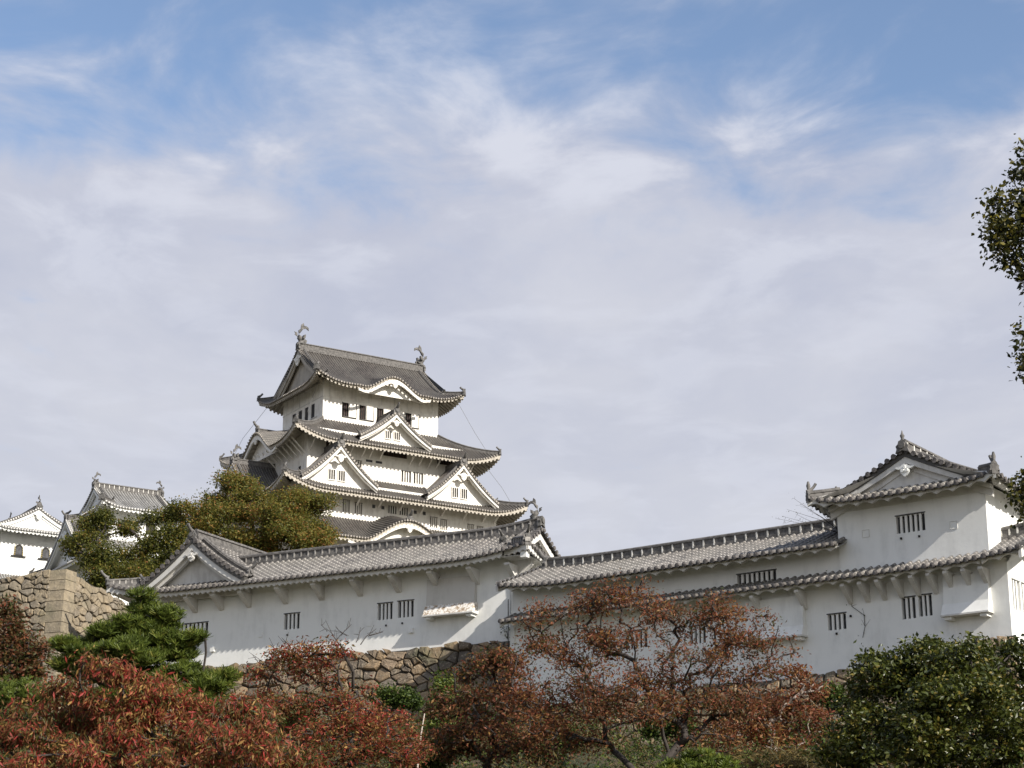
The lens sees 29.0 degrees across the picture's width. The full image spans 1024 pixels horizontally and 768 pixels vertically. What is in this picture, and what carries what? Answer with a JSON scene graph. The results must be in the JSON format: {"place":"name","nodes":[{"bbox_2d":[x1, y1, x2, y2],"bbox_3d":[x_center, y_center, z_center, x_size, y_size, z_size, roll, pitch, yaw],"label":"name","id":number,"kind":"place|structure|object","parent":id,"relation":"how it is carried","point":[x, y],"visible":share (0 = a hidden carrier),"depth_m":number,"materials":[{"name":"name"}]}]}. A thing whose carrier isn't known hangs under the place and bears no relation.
{"place":"outdoors","nodes":[
{"label":"outdoors","id":0,"kind":"place"},
{"bbox_2d":[0,726,1022,767],"bbox_3d":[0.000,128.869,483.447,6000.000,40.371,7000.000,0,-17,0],"label":"ground","id":1,"kind":"structure","parent":0,"point":[603,759],"depth_m":76.88,"materials":[{"name":"soil"}]},
{"bbox_2d":[0,593,56,687],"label":"cherry tree","id":2,"kind":"object","parent":1,"relation":"on","point":[15,658],"visible":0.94,"depth_m":70.06,"materials":[{"name":"red plant"}]},
{"bbox_2d":[0,495,61,578],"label":"corner tower","id":3,"kind":"structure","parent":1,"relation":"on","point":[28,538],"depth_m":254.38,"materials":[{"name":"paint"}]},
{"bbox_2d":[11,544,25,556],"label":"bell shaped window","id":4,"kind":"structure","parent":3,"relation":"in","point":[18,551],"depth_m":253.68,"materials":[{"name":"black wood"}]},
{"bbox_2d":[38,547,49,559],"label":"bell shaped window","id":5,"kind":"structure","parent":3,"relation":"in","point":[45,553],"depth_m":255.49,"materials":[{"name":"black wood"}]},
{"bbox_2d":[0,673,64,721],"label":"pine tree","id":6,"kind":"object","parent":1,"relation":"on","point":[8,691],"visible":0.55,"depth_m":65.50,"materials":[{"name":"green plant"}]},
{"bbox_2d":[0,569,129,720],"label":"stone wall","id":7,"kind":"structure","parent":1,"relation":"on","point":[67,601],"depth_m":105.46,"materials":[{"name":"beige stone"}]},
{"bbox_2d":[29,472,186,604],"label":"castle keep","id":8,"kind":"structure","parent":1,"relation":"on","point":[124,501],"depth_m":236.19,"materials":[{"name":"tile"}]},
{"bbox_2d":[121,520,155,532],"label":"window","id":9,"kind":"structure","parent":8,"relation":"in","point":[147,528],"depth_m":235.54,"materials":[{"name":"black wood"}]},
{"bbox_2d":[57,496,200,597],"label":"dark green tree","id":10,"kind":"object","parent":1,"relation":"on","point":[96,556],"visible":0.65,"depth_m":126.00,"materials":[{"name":"green plant"}]},
{"bbox_2d":[45,584,244,751],"bbox_3d":[-10.732,10.682,57.101,5.892,10.001,3.245,0,-17,0],"label":"pine tree","id":11,"kind":"object","parent":1,"relation":"on","point":[150,625],"visible":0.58,"depth_m":57.83,"materials":[{"name":"green plant"}]},
{"bbox_2d":[0,645,335,767],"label":"cherry tree","id":12,"kind":"object","parent":1,"relation":"on","point":[132,717],"visible":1,"depth_m":31.46,"materials":[{"name":"red plant"}]},
{"bbox_2d":[171,464,345,552],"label":"olive green tree","id":13,"kind":"object","parent":1,"relation":"on","point":[282,518],"visible":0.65,"depth_m":127.84,"materials":[{"name":"green plant"}]},
{"bbox_2d":[35,641,509,757],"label":"stone wall","id":14,"kind":"structure","parent":1,"relation":"on","point":[414,667],"depth_m":94.35,"materials":[{"name":"grey stone"}]},
{"bbox_2d":[100,498,560,666],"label":"long storehouse","id":15,"kind":"structure","parent":14,"relation":"on","point":[239,601],"depth_m":97.61,"materials":[{"name":"white paint"}]},
{"bbox_2d":[181,621,208,632],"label":"window","id":16,"kind":"structure","parent":15,"relation":"in","point":[204,624],"depth_m":101.06,"materials":[{"name":"white paint"}]},
{"bbox_2d":[284,612,299,629],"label":"window","id":17,"kind":"structure","parent":15,"relation":"in","point":[291,620],"depth_m":98.52,"materials":[{"name":"white paint"}]},
{"bbox_2d":[377,602,392,619],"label":"window","id":18,"kind":"structure","parent":15,"relation":"in","point":[385,608],"depth_m":96.19,"materials":[{"name":"white paint"}]},
{"bbox_2d":[397,599,413,617],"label":"window","id":19,"kind":"structure","parent":15,"relation":"in","point":[405,608],"depth_m":95.70,"materials":[{"name":"white paint"}]},
{"bbox_2d":[500,626,509,638],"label":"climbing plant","id":20,"kind":"object","parent":15,"relation":"attached to","point":[503,627],"visible":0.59,"depth_m":92.66,"materials":[{"name":"brown plant"}]},
{"bbox_2d":[272,711,320,747],"bbox_3d":[-6.610,12.404,58.998,1.775,5.488,1.498,0,-17,0],"label":"shrub","id":21,"kind":"object","parent":1,"relation":"on","point":[291,724],"visible":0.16,"depth_m":59.38,"materials":[{"name":"green plant"}]},
{"bbox_2d":[223,619,442,767],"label":"cherry tree","id":22,"kind":"object","parent":1,"relation":"on","point":[357,722],"visible":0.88,"depth_m":51.71,"materials":[{"name":"red plant"}]},
{"bbox_2d":[199,323,528,550],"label":"castle keep","id":23,"kind":"structure","parent":1,"relation":"on","point":[371,446],"depth_m":234.97,"materials":[{"name":"paint"}]},
{"bbox_2d":[298,410,301,419],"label":"window","id":24,"kind":"structure","parent":23,"relation":"in","point":[299,412],"depth_m":239.54,"materials":[{"name":"paint"}]},
{"bbox_2d":[304,407,310,419],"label":"window","id":25,"kind":"structure","parent":23,"relation":"in","point":[306,409],"depth_m":238.08,"materials":[{"name":"paint"}]},
{"bbox_2d":[310,403,316,419],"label":"window","id":26,"kind":"structure","parent":23,"relation":"in","point":[312,405],"depth_m":236.63,"materials":[{"name":"paint"}]},
{"bbox_2d":[343,499,349,512],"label":"window","id":27,"kind":"structure","parent":23,"relation":"in","point":[346,507],"depth_m":227.26,"materials":[{"name":"paint"}]},
{"bbox_2d":[342,402,356,418],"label":"window","id":28,"kind":"structure","parent":23,"relation":"in","point":[352,408],"depth_m":236.34,"materials":[{"name":"black wood"}]},
{"bbox_2d":[355,502,362,513],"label":"window","id":29,"kind":"structure","parent":23,"relation":"in","point":[358,509],"depth_m":228.01,"materials":[{"name":"paint"}]},
{"bbox_2d":[359,405,373,421],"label":"window","id":30,"kind":"structure","parent":23,"relation":"in","point":[365,414],"depth_m":237.50,"materials":[{"name":"black wood"}]},
{"bbox_2d":[377,408,390,421],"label":"window","id":31,"kind":"structure","parent":23,"relation":"in","point":[379,411],"depth_m":238.78,"materials":[{"name":"black wood"}]},
{"bbox_2d":[387,505,396,513],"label":"window","id":32,"kind":"structure","parent":23,"relation":"in","point":[390,509],"depth_m":230.14,"materials":[{"name":"paint"}]},
{"bbox_2d":[382,450,406,458],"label":"window","id":33,"kind":"structure","parent":23,"relation":"in","point":[386,453],"depth_m":234.96,"materials":[{"name":"black wood"}]},
{"bbox_2d":[399,507,408,515],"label":"window","id":34,"kind":"structure","parent":23,"relation":"in","point":[404,511],"depth_m":231.04,"materials":[{"name":"paint"}]},
{"bbox_2d":[401,470,410,482],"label":"window","id":35,"kind":"structure","parent":23,"relation":"in","point":[406,475],"depth_m":235.31,"materials":[{"name":"paint"}]},
{"bbox_2d":[405,412,418,428],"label":"window","id":36,"kind":"structure","parent":23,"relation":"in","point":[415,418],"depth_m":240.71,"materials":[{"name":"white wood"}]},
{"bbox_2d":[414,472,423,484],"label":"window","id":37,"kind":"structure","parent":23,"relation":"in","point":[418,477],"depth_m":236.11,"materials":[{"name":"paint"}]},
{"bbox_2d":[430,516,437,527],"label":"window","id":38,"kind":"structure","parent":23,"relation":"in","point":[433,520],"depth_m":233.08,"materials":[{"name":"paint"}]},
{"bbox_2d":[440,519,446,529],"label":"window","id":39,"kind":"structure","parent":23,"relation":"in","point":[443,522],"depth_m":233.65,"materials":[{"name":"paint"}]},
{"bbox_2d":[437,459,453,464],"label":"window","id":40,"kind":"structure","parent":23,"relation":"in","point":[443,462],"depth_m":238.43,"materials":[{"name":"black wood"}]},
{"bbox_2d":[467,524,473,529],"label":"window","id":41,"kind":"structure","parent":23,"relation":"in","point":[469,526],"depth_m":235.60,"materials":[{"name":"paint"}]},
{"bbox_2d":[365,680,429,767],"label":"shrub","id":42,"kind":"object","parent":1,"relation":"on","point":[406,697],"visible":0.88,"depth_m":71.51,"materials":[{"name":"green plant"}]},
{"bbox_2d":[417,713,424,766],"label":"dead stem","id":43,"kind":"object","parent":1,"relation":"on","point":[421,731],"visible":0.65,"depth_m":57.59,"materials":[{"name":"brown wood"}]},
{"bbox_2d":[403,725,464,767],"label":"shrub","id":44,"kind":"object","parent":1,"relation":"on","point":[436,763],"visible":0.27,"depth_m":65.04,"materials":[{"name":"green plant"}]},
{"bbox_2d":[420,667,463,733],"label":"shrub","id":45,"kind":"object","parent":1,"relation":"on","point":[439,682],"visible":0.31,"depth_m":69.60,"materials":[{"name":"green plant"}]},
{"bbox_2d":[420,640,570,767],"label":"cherry tree","id":46,"kind":"object","parent":1,"relation":"on","point":[458,739],"visible":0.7,"depth_m":63.47,"materials":[{"name":"brown plant"}]},
{"bbox_2d":[0,679,1023,767],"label":"undergrowth","id":47,"kind":"object","parent":1,"relation":"on","point":[658,748],"visible":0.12,"depth_m":70.73,"materials":[{"name":"green plant"}]},
{"bbox_2d":[526,722,585,764],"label":"shrub","id":48,"kind":"object","parent":1,"relation":"on","point":[561,746],"visible":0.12,"depth_m":71.10,"materials":[{"name":"green plant"}]},
{"bbox_2d":[475,568,810,767],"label":"cherry tree","id":49,"kind":"object","parent":1,"relation":"on","point":[603,642],"visible":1,"depth_m":59.95,"materials":[{"name":"red plant"}]},
{"bbox_2d":[631,701,699,759],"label":"shrub","id":50,"kind":"object","parent":1,"relation":"on","point":[651,733],"visible":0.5,"depth_m":69.28,"materials":[{"name":"green plant"}]},
{"bbox_2d":[654,744,743,767],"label":"shrub","id":51,"kind":"object","parent":1,"relation":"on","point":[691,758],"visible":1,"depth_m":39.35,"materials":[{"name":"green plant"}]},
{"bbox_2d":[495,518,1023,708],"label":"white gallery","id":52,"kind":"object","parent":1,"relation":"on","point":[794,583],"visible":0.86,"depth_m":81.30,"materials":[{"name":"paint"}]},
{"bbox_2d":[592,586,631,601],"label":"window","id":53,"kind":"structure","parent":52,"relation":"in","point":[630,586],"depth_m":86.65,"materials":[{"name":"white paint"}]},
{"bbox_2d":[625,629,646,648],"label":"window","id":54,"kind":"structure","parent":52,"relation":"in","point":[645,639],"depth_m":85.26,"materials":[{"name":"white paint"}]},
{"bbox_2d":[688,624,705,643],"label":"window","id":55,"kind":"structure","parent":52,"relation":"in","point":[701,640],"depth_m":83.57,"materials":[{"name":"white paint"}]},
{"bbox_2d":[736,569,776,584],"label":"window","id":56,"kind":"structure","parent":52,"relation":"in","point":[769,574],"depth_m":82.72,"materials":[{"name":"white paint"}]},
{"bbox_2d":[776,493,837,532],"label":"dry twigs","id":57,"kind":"object","parent":52,"relation":"on","point":[834,526],"visible":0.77,"depth_m":82.36,"materials":[{"name":"brown plant"}]},
{"bbox_2d":[826,612,846,630],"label":"window","id":58,"kind":"structure","parent":52,"relation":"in","point":[836,621],"depth_m":79.90,"materials":[{"name":"white paint"}]},
{"bbox_2d":[846,604,869,643],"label":"climbing plant","id":59,"kind":"object","parent":52,"relation":"attached to","point":[861,619],"visible":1,"depth_m":79.06,"materials":[{"name":"brown plant"}]},
{"bbox_2d":[901,595,915,618],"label":"window","id":60,"kind":"structure","parent":52,"relation":"in","point":[908,602],"depth_m":78.21,"materials":[{"name":"white paint"}]},
{"bbox_2d":[805,431,1023,571],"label":"corner turret","id":61,"kind":"object","parent":52,"relation":"on","point":[910,501],"visible":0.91,"depth_m":78.94,"materials":[{"name":"white paint"}]},
{"bbox_2d":[895,511,924,533],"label":"window","id":62,"kind":"structure","parent":61,"relation":"in","point":[911,522],"depth_m":79.07,"materials":[{"name":"white paint"}]},
{"bbox_2d":[918,593,932,616],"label":"window","id":63,"kind":"structure","parent":52,"relation":"in","point":[925,601],"depth_m":77.81,"materials":[{"name":"white paint"}]},
{"bbox_2d":[1011,577,1021,611],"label":"window","id":64,"kind":"structure","parent":52,"relation":"in","point":[1015,582],"depth_m":76.52,"materials":[{"name":"white paint"}]},
{"bbox_2d":[1021,581,1023,612],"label":"window","id":65,"kind":"structure","parent":52,"relation":"in","point":[1022,583],"depth_m":77.07,"materials":[{"name":"white paint"}]},
{"bbox_2d":[507,635,1019,758],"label":"stone wall","id":66,"kind":"structure","parent":1,"relation":"on","point":[832,676],"depth_m":80.70,"materials":[{"name":"grey stone"}]},
{"bbox_2d":[715,739,817,767],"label":"shrub","id":67,"kind":"object","parent":1,"relation":"on","point":[756,763],"visible":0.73,"depth_m":58.87,"materials":[{"name":"brown plant"}]},
{"bbox_2d":[704,661,849,760],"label":"cherry tree","id":68,"kind":"object","parent":1,"relation":"on","point":[783,712],"visible":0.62,"depth_m":65.42,"materials":[{"name":"red plant"}]},
{"bbox_2d":[812,680,848,724],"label":"shrub","id":69,"kind":"object","parent":1,"relation":"on","point":[832,691],"visible":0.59,"depth_m":67.68,"materials":[{"name":"green plant"}]},
{"bbox_2d":[801,630,1023,767],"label":"evergreen bush","id":70,"kind":"object","parent":1,"relation":"on","point":[928,688],"visible":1,"depth_m":54.30,"materials":[{"name":"green plant"}]},
{"bbox_2d":[971,133,1023,529],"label":"camphor tree","id":71,"kind":"object","parent":1,"relation":"on","point":[1007,235],"visible":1,"depth_m":31.94,"materials":[{"name":"green plant"}]},
{"bbox_2d":[0,0,1023,555],"label":"sky","id":72,"kind":"structure","parent":0,"point":[688,266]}
]}

